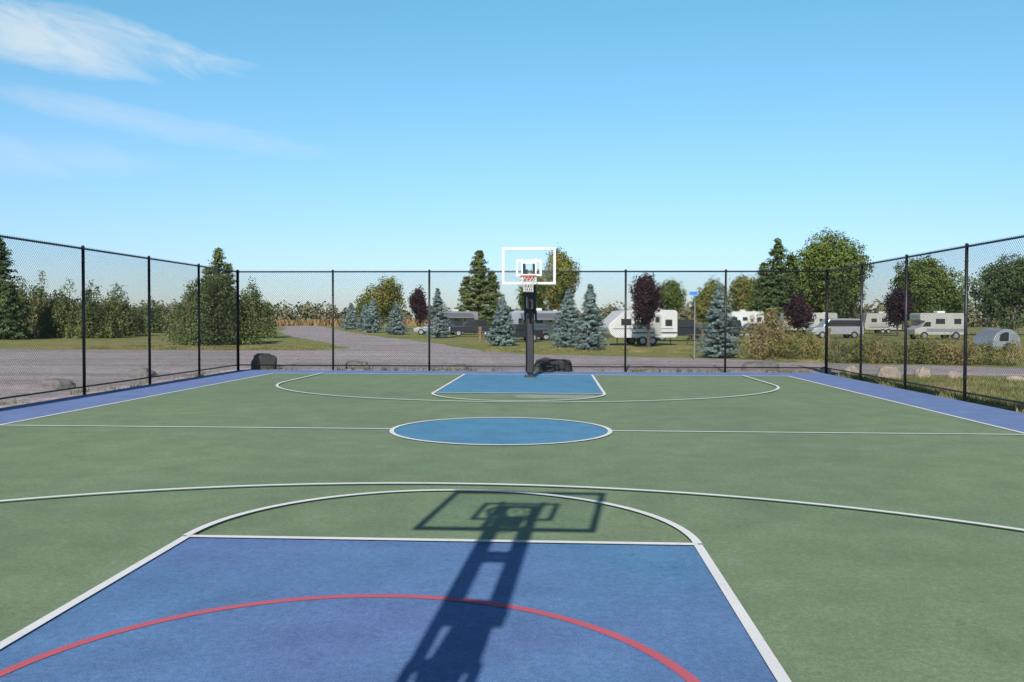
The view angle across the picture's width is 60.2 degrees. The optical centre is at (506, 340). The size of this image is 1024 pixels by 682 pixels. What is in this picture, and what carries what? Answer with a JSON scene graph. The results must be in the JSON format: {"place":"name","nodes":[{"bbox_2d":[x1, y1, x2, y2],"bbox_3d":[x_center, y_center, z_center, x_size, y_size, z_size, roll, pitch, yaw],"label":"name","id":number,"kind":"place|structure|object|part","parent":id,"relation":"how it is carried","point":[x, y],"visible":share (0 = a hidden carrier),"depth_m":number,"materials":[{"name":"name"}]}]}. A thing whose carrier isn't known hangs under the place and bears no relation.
{"place":"outdoors","nodes":[
{"label":"outdoors","id":0,"kind":"place"},
{"bbox_2d":[126,319,431,327],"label":"dry meadow","id":1,"kind":"structure","parent":0,"point":[308,322],"depth_m":248.64,"materials":[{"name":"brown plant"}]},
{"bbox_2d":[0,326,1023,407],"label":"gravel road","id":2,"kind":"structure","parent":0,"point":[353,352],"depth_m":37.57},
{"bbox_2d":[39,378,75,389],"bbox_3d":[-11.728,1.128,23.139,0.919,0.306,0.704,1,2,30],"label":"boulder","id":3,"kind":"object","parent":2,"relation":"on","point":[54,382],"visible":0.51,"depth_m":22.85,"materials":[{"name":"grey stone"}]},
{"bbox_2d":[128,368,156,377],"bbox_3d":[-11.390,1.003,27.615,0.829,0.352,0.684,1,1,21],"label":"boulder","id":4,"kind":"object","parent":2,"relation":"on","point":[137,375],"visible":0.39,"depth_m":27.33,"materials":[{"name":"grey stone"}]},
{"bbox_2d":[345,360,369,368],"bbox_3d":[-5.490,0.892,32.579,0.916,0.358,0.618,0,1,-12],"label":"boulder","id":5,"kind":"object","parent":2,"relation":"on","point":[352,362],"visible":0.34,"depth_m":32.36,"materials":[{"name":"grey stone"}]},
{"bbox_2d":[442,363,468,370],"bbox_3d":[-1.802,0.944,31.886,0.976,0.289,0.738,1,2,23],"label":"boulder","id":6,"kind":"object","parent":2,"relation":"on","point":[457,368],"visible":0.33,"depth_m":31.61,"materials":[{"name":"grey stone"}]},
{"bbox_2d":[635,367,660,371],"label":"boulder","id":7,"kind":"object","parent":2,"relation":"on","point":[654,369],"visible":0.32,"depth_m":30.95,"materials":[{"name":"grey stone"}]},
{"bbox_2d":[844,365,858,372],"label":"boulder","id":8,"kind":"object","parent":2,"relation":"on","point":[851,368],"visible":0.38,"depth_m":30.68,"materials":[{"name":"beige stone"}]},
{"bbox_2d":[0,321,1023,412],"bbox_3d":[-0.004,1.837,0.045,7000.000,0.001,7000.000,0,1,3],"label":"ground","id":9,"kind":"structure","parent":0,"point":[278,339],"depth_m":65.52,"materials":[{"name":"green plant"}]},
{"bbox_2d":[0,237,41,339],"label":"cedar tree","id":10,"kind":"object","parent":9,"relation":"on","point":[11,310],"visible":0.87,"depth_m":76.72,"materials":[{"name":"green plant"}]},
{"bbox_2d":[16,279,50,305],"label":"cedar tree","id":11,"kind":"object","parent":9,"relation":"on","point":[24,284],"visible":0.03,"depth_m":90.61,"materials":[{"name":"green plant"}]},
{"bbox_2d":[12,270,57,337],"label":"cedar tree","id":12,"kind":"object","parent":9,"relation":"on","point":[39,299],"visible":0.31,"depth_m":84.69,"materials":[{"name":"green plant"}]},
{"bbox_2d":[35,277,87,338],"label":"cedar tree","id":13,"kind":"object","parent":9,"relation":"on","point":[57,319],"visible":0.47,"depth_m":83.01,"materials":[{"name":"green plant"}]},
{"bbox_2d":[62,279,121,338],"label":"cedar tree","id":14,"kind":"object","parent":9,"relation":"on","point":[108,329],"visible":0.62,"depth_m":82.48,"materials":[{"name":"green plant"}]},
{"bbox_2d":[0,234,239,403],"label":"chain link fence","id":15,"kind":"object","parent":9,"relation":"on","point":[83,329],"visible":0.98,"depth_m":22.72,"materials":[{"name":"black metal"}]},
{"bbox_2d":[96,283,147,336],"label":"cedar tree","id":16,"kind":"object","parent":9,"relation":"on","point":[131,329],"visible":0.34,"depth_m":91.95,"materials":[{"name":"green plant"}]},
{"bbox_2d":[132,297,168,332],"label":"cedar tree","id":17,"kind":"object","parent":9,"relation":"on","point":[155,315],"visible":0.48,"depth_m":114.88,"materials":[{"name":"green plant"}]},
{"bbox_2d":[164,282,201,340],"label":"cedar tree","id":18,"kind":"object","parent":9,"relation":"on","point":[174,318],"visible":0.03,"depth_m":73.21,"materials":[{"name":"green plant"}]},
{"bbox_2d":[159,258,269,345],"bbox_3d":[-20.860,-2.722,62.956,7.428,6.276,7.164,0,1,3],"label":"cedar tree","id":19,"kind":"object","parent":9,"relation":"on","point":[246,324],"visible":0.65,"depth_m":61.92,"materials":[{"name":"green plant"}]},
{"bbox_2d":[196,247,244,343],"bbox_3d":[-20.953,-3.182,63.876,4.282,7.230,4.182,0,1,3],"label":"cedar tree","id":20,"kind":"object","parent":9,"relation":"on","point":[218,252],"visible":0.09,"depth_m":63.62,"materials":[{"name":"green plant"}]},
{"bbox_2d":[239,277,277,337],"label":"cedar tree","id":21,"kind":"object","parent":9,"relation":"on","point":[255,298],"visible":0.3,"depth_m":85.04,"materials":[{"name":"green plant"}]},
{"bbox_2d":[251,353,276,369],"bbox_3d":[-8.822,0.784,32.164,0.971,0.661,0.676,-1,2,-24],"label":"boulder","id":22,"kind":"object","parent":9,"relation":"on","point":[262,360],"visible":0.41,"depth_m":31.89,"materials":[{"name":"grey stone"}]},
{"bbox_2d":[338,303,359,329],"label":"blue spruce tree","id":23,"kind":"object","parent":9,"relation":"on","point":[349,317],"visible":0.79,"depth_m":158.20,"materials":[{"name":"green plant"}]},
{"bbox_2d":[355,303,370,330],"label":"blue spruce tree","id":24,"kind":"object","parent":9,"relation":"on","point":[363,312],"visible":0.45,"depth_m":137.03,"materials":[{"name":"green plant"}]},
{"bbox_2d":[353,292,381,317],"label":"maple tree","id":25,"kind":"object","parent":9,"relation":"on","point":[359,307],"visible":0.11,"depth_m":170.62,"materials":[{"name":"green plant"}]},
{"bbox_2d":[359,298,383,332],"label":"blue spruce tree","id":26,"kind":"object","parent":9,"relation":"on","point":[375,322],"visible":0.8,"depth_m":119.55,"materials":[{"name":"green plant"}]},
{"bbox_2d":[361,273,406,329],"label":"maple tree","id":27,"kind":"object","parent":9,"relation":"on","point":[391,297],"visible":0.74,"depth_m":158.00,"materials":[{"name":"green plant"}]},
{"bbox_2d":[383,302,410,334],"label":"blue spruce tree","id":28,"kind":"object","parent":9,"relation":"on","point":[397,322],"visible":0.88,"depth_m":104.50,"materials":[{"name":"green plant"}]},
{"bbox_2d":[407,284,427,326],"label":"purple maple tree","id":29,"kind":"object","parent":9,"relation":"on","point":[422,306],"visible":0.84,"depth_m":159.04,"materials":[{"name":"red plant"}]},
{"bbox_2d":[414,322,449,334],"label":"parked car","id":30,"kind":"object","parent":9,"relation":"on","point":[418,329],"visible":0.35,"depth_m":103.82,"materials":[{"name":"silver metal"}]},
{"bbox_2d":[421,288,453,337],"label":"blue spruce tree","id":31,"kind":"object","parent":9,"relation":"on","point":[441,315],"visible":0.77,"depth_m":86.67,"materials":[{"name":"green plant"}]},
{"bbox_2d":[433,309,477,334],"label":"travel trailer","id":32,"kind":"object","parent":9,"relation":"on","point":[471,315],"visible":0.28,"depth_m":105.36,"materials":[{"name":"metal"}]},
{"bbox_2d":[450,319,494,336],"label":"pickup truck","id":33,"kind":"object","parent":9,"relation":"on","point":[471,324],"visible":0.49,"depth_m":94.39,"materials":[{"name":"paint"}]},
{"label":"windows","id":34,"kind":"part","parent":33,"relation":"part of","materials":[{"name":"black glass"}]},
{"bbox_2d":[454,250,504,332],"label":"spruce tree","id":35,"kind":"object","parent":9,"relation":"on","point":[478,263],"visible":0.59,"depth_m":121.63,"materials":[{"name":"green plant"}]},
{"bbox_2d":[485,296,520,345],"bbox_3d":[-0.261,-1.295,61.487,2.642,3.664,2.889,0,1,3],"label":"blue spruce tree","id":36,"kind":"object","parent":9,"relation":"on","point":[505,327],"visible":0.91,"depth_m":61.21,"materials":[{"name":"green plant"}]},
{"bbox_2d":[0,370,1023,431],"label":"court slab","id":37,"kind":"structure","parent":9,"relation":"on","point":[1008,419],"depth_m":21.33,"materials":[{"name":"blue concrete"}]},
{"bbox_2d":[0,373,1023,681],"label":"court green","id":38,"kind":"object","parent":37,"relation":"on","point":[826,593],"visible":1,"depth_m":9.12,"materials":[{"name":"paint"}]},
{"bbox_2d":[0,538,777,681],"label":"court key","id":39,"kind":"object","parent":38,"relation":"on","point":[672,603],"visible":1,"depth_m":5.22,"materials":[{"name":"blue paint"}]},
{"bbox_2d":[394,418,607,444],"bbox_3d":[-0.085,1.429,14.165,3.440,0.001,3.440,0,1,3],"label":"court centre circle","id":40,"kind":"object","parent":38,"relation":"on","point":[501,431],"visible":0.99,"depth_m":14.00,"materials":[{"name":"blue paint"}]},
{"bbox_2d":[0,373,1023,681],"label":"court markings","id":41,"kind":"object","parent":38,"relation":"on","point":[770,659],"visible":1,"depth_m":6.62,"materials":[{"name":"white paint"}]},
{"bbox_2d":[435,374,601,393],"bbox_3d":[0.500,1.172,24.796,4.100,0.001,7.300,0,1,3],"label":"court key","id":42,"kind":"object","parent":38,"relation":"on","point":[522,384],"visible":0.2,"depth_m":24.10,"materials":[{"name":"blue paint"}]},
{"bbox_2d":[502,247,555,376],"bbox_3d":[0.688,-0.787,26.228,1.550,3.856,2.630,0,1,3],"label":"basketball hoop","id":43,"kind":"object","parent":42,"relation":"on","point":[530,311],"visible":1,"depth_m":25.89,"materials":[{"name":"black plastic"}]},
{"bbox_2d":[514,394,596,397],"bbox_3d":[1.132,1.281,20.459,1.985,0.001,0.960,0,1,3],"label":"court line","id":44,"kind":"object","parent":38,"relation":"on","point":[550,396],"visible":0.98,"depth_m":20.41,"materials":[{"name":"paint"}]},
{"bbox_2d":[2,366,1023,412],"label":"fence weeds","id":45,"kind":"object","parent":9,"relation":"on","point":[940,394],"visible":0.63,"depth_m":26.91,"materials":[{"name":"green plant"}]},
{"bbox_2d":[485,324,543,341],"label":"parked car","id":46,"kind":"object","parent":9,"relation":"on","point":[523,329],"visible":0.34,"depth_m":71.40,"materials":[{"name":"paint"}]},
{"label":"windows","id":47,"kind":"part","parent":46,"relation":"part of","materials":[{"name":"black glass"}]},
{"bbox_2d":[29,298,1023,328],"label":"distant treeline","id":48,"kind":"object","parent":9,"relation":"on","point":[308,312],"visible":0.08,"depth_m":258.77,"materials":[{"name":"green plant"}]},
{"bbox_2d":[515,269,547,310],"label":"maple tree","id":49,"kind":"object","parent":9,"relation":"on","point":[541,301],"visible":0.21,"depth_m":128.67,"materials":[{"name":"green plant"}]},
{"bbox_2d":[236,269,828,373],"bbox_3d":[0.711,-0.596,30.603,20.516,3.770,0.115,0,1,3],"label":"chain link fence","id":50,"kind":"object","parent":9,"relation":"on","point":[726,271],"visible":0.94,"depth_m":30.59,"materials":[{"name":"black metal"}]},
{"bbox_2d":[510,308,567,340],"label":"travel trailer","id":51,"kind":"object","parent":9,"relation":"on","point":[541,319],"visible":0.33,"depth_m":76.81,"materials":[{"name":"metal"}]},
{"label":"windows","id":52,"kind":"part","parent":51,"relation":"part of","materials":[{"name":"black glass"}]},
{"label":"door","id":53,"kind":"part","parent":51,"relation":"part of","materials":[{"name":"grey metal"}]},
{"bbox_2d":[534,357,571,371],"bbox_3d":[1.649,0.866,31.412,1.342,0.542,1.000,1,2,29],"label":"boulder","id":54,"kind":"object","parent":9,"relation":"on","point":[551,362],"visible":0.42,"depth_m":31.05,"materials":[{"name":"grey stone"}]},
{"bbox_2d":[536,246,581,310],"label":"poplar tree","id":55,"kind":"object","parent":9,"relation":"on","point":[563,263],"visible":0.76,"depth_m":122.36,"materials":[{"name":"green plant"}]},
{"bbox_2d":[546,288,585,347],"bbox_3d":[4.100,-1.398,57.510,3.014,4.082,3.023,0,1,3],"label":"blue spruce tree","id":56,"kind":"object","parent":9,"relation":"on","point":[568,337],"visible":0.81,"depth_m":57.10,"materials":[{"name":"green plant"}]},
{"bbox_2d":[569,284,608,349],"bbox_3d":[4.937,-1.328,52.611,2.396,4.184,2.554,0,1,3],"label":"blue spruce tree","id":57,"kind":"object","parent":9,"relation":"on","point":[592,312],"visible":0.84,"depth_m":52.43,"materials":[{"name":"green plant"}]},
{"bbox_2d":[599,309,676,344],"bbox_3d":[9.027,-1.096,63.934,6.268,2.790,2.338,0,1,-14],"label":"travel trailer","id":58,"kind":"object","parent":9,"relation":"on","point":[631,330],"visible":0.56,"depth_m":63.13,"materials":[{"name":"metal"}]},
{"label":"windows","id":59,"kind":"part","parent":58,"relation":"part of","materials":[{"name":"black glass"}]},
{"bbox_3d":[10.812,-1.129,63.194,0.597,1.459,0.040,0,1,-14],"label":"door","id":60,"kind":"part","parent":58,"relation":"part of","materials":[{"name":"white metal"}]},
{"bbox_2d":[628,272,665,347],"bbox_3d":[9.213,-2.004,57.729,2.486,5.318,2.646,0,1,3],"label":"purple maple tree","id":61,"kind":"object","parent":9,"relation":"on","point":[646,304],"visible":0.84,"depth_m":57.43,"materials":[{"name":"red plant"}]},
{"bbox_2d":[658,278,687,311],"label":"maple tree","id":62,"kind":"object","parent":9,"relation":"on","point":[670,295],"visible":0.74,"depth_m":168.00,"materials":[{"name":"green plant"}]},
{"bbox_2d":[657,320,711,340],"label":"pickup truck","id":63,"kind":"object","parent":9,"relation":"on","point":[683,324],"visible":0.12,"depth_m":76.43,"materials":[{"name":"paint"}]},
{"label":"windows","id":64,"kind":"part","parent":63,"relation":"part of","materials":[{"name":"black glass"}]},
{"bbox_2d":[689,291,697,358],"bbox_3d":[8.790,-0.640,41.397,0.349,3.370,0.334,1,2,40],"label":"street sign","id":65,"kind":"object","parent":9,"relation":"on","point":[691,292],"visible":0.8,"depth_m":41.33,"materials":[{"name":"metal"}]},
{"bbox_2d":[684,334,706,344],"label":"picnic table","id":66,"kind":"object","parent":9,"relation":"on","point":[688,338],"visible":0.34,"depth_m":65.34,"materials":[{"name":"brown wood"}]},
{"bbox_2d":[688,276,730,324],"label":"maple tree","id":67,"kind":"object","parent":9,"relation":"on","point":[702,305],"visible":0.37,"depth_m":147.31,"materials":[{"name":"green plant"}]},
{"bbox_2d":[691,283,747,357],"bbox_3d":[10.240,-0.909,42.909,2.627,3.842,2.660,1,2,34],"label":"blue spruce tree","id":68,"kind":"object","parent":9,"relation":"on","point":[714,324],"visible":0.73,"depth_m":42.60,"materials":[{"name":"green plant"}]},
{"bbox_2d":[711,320,757,337],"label":"pickup truck","id":69,"kind":"object","parent":9,"relation":"on","point":[738,322],"visible":0.17,"depth_m":85.80,"materials":[{"name":"paint"}]},
{"bbox_2d":[727,272,757,311],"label":"maple tree","id":70,"kind":"object","parent":9,"relation":"on","point":[736,294],"visible":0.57,"depth_m":172.33,"materials":[{"name":"green plant"}]},
{"bbox_2d":[728,310,763,325],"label":"travel trailer","id":71,"kind":"object","parent":9,"relation":"on","point":[742,314],"visible":0.25,"depth_m":120.20,"materials":[{"name":"metal"}]},
{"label":"windows","id":72,"kind":"part","parent":71,"relation":"part of","materials":[{"name":"black glass"}]},
{"bbox_2d":[744,277,772,314],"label":"maple tree","id":73,"kind":"object","parent":9,"relation":"on","point":[749,291],"visible":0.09,"depth_m":139.54,"materials":[{"name":"green plant"}]},
{"bbox_2d":[741,360,778,370],"bbox_3d":[9.156,0.911,31.981,1.313,0.441,0.934,-1,2,-25],"label":"boulder","id":74,"kind":"object","parent":9,"relation":"on","point":[761,364],"visible":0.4,"depth_m":31.68,"materials":[{"name":"grey stone"}]},
{"bbox_2d":[735,306,799,358],"bbox_3d":[12.319,-0.421,41.479,3.071,2.606,1.927,0,1,3],"label":"willow bush","id":75,"kind":"object","parent":9,"relation":"on","point":[756,353],"visible":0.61,"depth_m":41.41,"materials":[{"name":"green plant"}]},
{"bbox_2d":[747,237,801,331],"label":"spruce tree","id":76,"kind":"object","parent":9,"relation":"on","point":[777,249],"visible":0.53,"depth_m":128.23,"materials":[{"name":"green plant"}]},
{"bbox_2d":[764,328,829,360],"bbox_3d":[13.184,0.141,39.896,3.107,1.574,1.554,0,1,3],"label":"shrub","id":77,"kind":"object","parent":9,"relation":"on","point":[812,348],"visible":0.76,"depth_m":39.87,"materials":[{"name":"green plant"}]},
{"bbox_2d":[781,288,816,334],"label":"purple maple tree","id":78,"kind":"object","parent":9,"relation":"on","point":[793,306],"visible":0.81,"depth_m":101.28,"materials":[{"name":"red plant"}]},
{"bbox_2d":[775,312,836,333],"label":"travel trailer","id":79,"kind":"object","parent":9,"relation":"on","point":[820,317],"visible":0.23,"depth_m":114.75,"materials":[{"name":"metal"}]},
{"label":"door","id":80,"kind":"part","parent":79,"relation":"part of","materials":[{"name":"white metal"}]},
{"bbox_2d":[784,226,873,318],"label":"maple tree","id":81,"kind":"object","parent":9,"relation":"on","point":[824,255],"visible":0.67,"depth_m":126.97,"materials":[{"name":"green plant"}]},
{"bbox_2d":[806,318,863,337],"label":"parked van","id":82,"kind":"object","parent":9,"relation":"on","point":[820,327],"visible":0.48,"depth_m":89.36,"materials":[{"name":"silver metal"}]},
{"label":"windows","id":83,"kind":"part","parent":82,"relation":"part of","materials":[{"name":"black glass"}]},
{"bbox_2d":[863,312,901,333],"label":"travel trailer","id":84,"kind":"object","parent":9,"relation":"on","point":[879,319],"visible":0.4,"depth_m":120.19,"materials":[{"name":"metal"}]},
{"bbox_2d":[876,364,901,378],"bbox_3d":[12.143,0.990,27.989,0.767,0.500,0.518,1,2,25],"label":"boulder","id":85,"kind":"object","parent":9,"relation":"on","point":[893,374],"visible":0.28,"depth_m":27.80,"materials":[{"name":"beige stone"}]},
{"bbox_2d":[880,287,915,334],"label":"purple maple tree","id":86,"kind":"object","parent":9,"relation":"on","point":[894,306],"visible":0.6,"depth_m":103.06,"materials":[{"name":"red plant"}]},
{"bbox_2d":[914,367,930,377],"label":"boulder","id":87,"kind":"object","parent":9,"relation":"on","point":[922,373],"visible":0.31,"depth_m":28.28,"materials":[{"name":"beige stone"}]},
{"bbox_2d":[824,234,1023,407],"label":"chain link fence","id":88,"kind":"object","parent":9,"relation":"on","point":[965,319],"visible":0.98,"depth_m":21.98,"materials":[{"name":"black metal"}]},
{"bbox_2d":[828,331,1023,365],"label":"hedge","id":89,"kind":"object","parent":9,"relation":"on","point":[951,359],"visible":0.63,"depth_m":37.17,"materials":[{"name":"green plant"}]},
{"bbox_2d":[887,254,979,321],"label":"maple tree","id":90,"kind":"object","parent":9,"relation":"on","point":[951,291],"visible":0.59,"depth_m":144.06,"materials":[{"name":"green plant"}]},
{"bbox_2d":[907,311,963,339],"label":"motorhome","id":91,"kind":"object","parent":9,"relation":"on","point":[941,321],"visible":0.59,"depth_m":84.77,"materials":[{"name":"metal"}]},
{"bbox_2d":[922,319,960,326],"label":"windows","id":92,"kind":"structure","parent":91,"relation":"in","point":[940,321],"depth_m":84.73,"materials":[{"name":"black glass"}]},
{"bbox_2d":[947,371,962,378],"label":"boulder","id":93,"kind":"object","parent":9,"relation":"on","point":[953,373],"visible":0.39,"depth_m":27.76,"materials":[{"name":"beige stone"}]},
{"bbox_2d":[971,329,1020,351],"bbox_3d":[29.013,-0.066,52.857,2.800,1.346,1.736,0,1,-14],"label":"teardrop camper","id":94,"kind":"object","parent":9,"relation":"on","point":[1006,337],"visible":0.46,"depth_m":52.25,"materials":[{"name":"metal"}]},
{"bbox_2d":[1000,332,1008,340],"bbox_3d":[29.183,-0.274,52.894,0.650,0.530,1.630,0,1,-14],"label":"window","id":95,"kind":"structure","parent":94,"relation":"in","point":[1006,337],"depth_m":52.12,"materials":[{"name":"black glass"}]},
{"bbox_2d":[1011,334,1016,345],"bbox_3d":[30.056,-0.072,52.291,0.450,0.700,0.022,0,1,-14],"label":"door","id":96,"kind":"structure","parent":94,"relation":"in","point":[1011,334],"depth_m":52.27,"materials":[{"name":"silver metal"}]},
{"bbox_2d":[969,252,1023,329],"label":"oak tree","id":97,"kind":"object","parent":9,"relation":"on","point":[1010,284],"visible":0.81,"depth_m":104.85,"materials":[{"name":"green plant"}]},
{"bbox_2d":[1004,375,1023,381],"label":"boulder","id":98,"kind":"object","parent":9,"relation":"on","point":[1017,377],"visible":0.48,"depth_m":26.67,"materials":[{"name":"beige stone"}]},
{"bbox_2d":[0,0,1023,318],"label":"sky","id":99,"kind":"structure","parent":0,"point":[274,135],"materials":[{"name":"blue"}]},
{"bbox_2d":[733,323,774,336],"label":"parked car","id":100,"kind":"object","parent":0,"point":[745,325],"visible":0.12,"depth_m":93.88,"materials":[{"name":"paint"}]}
]}

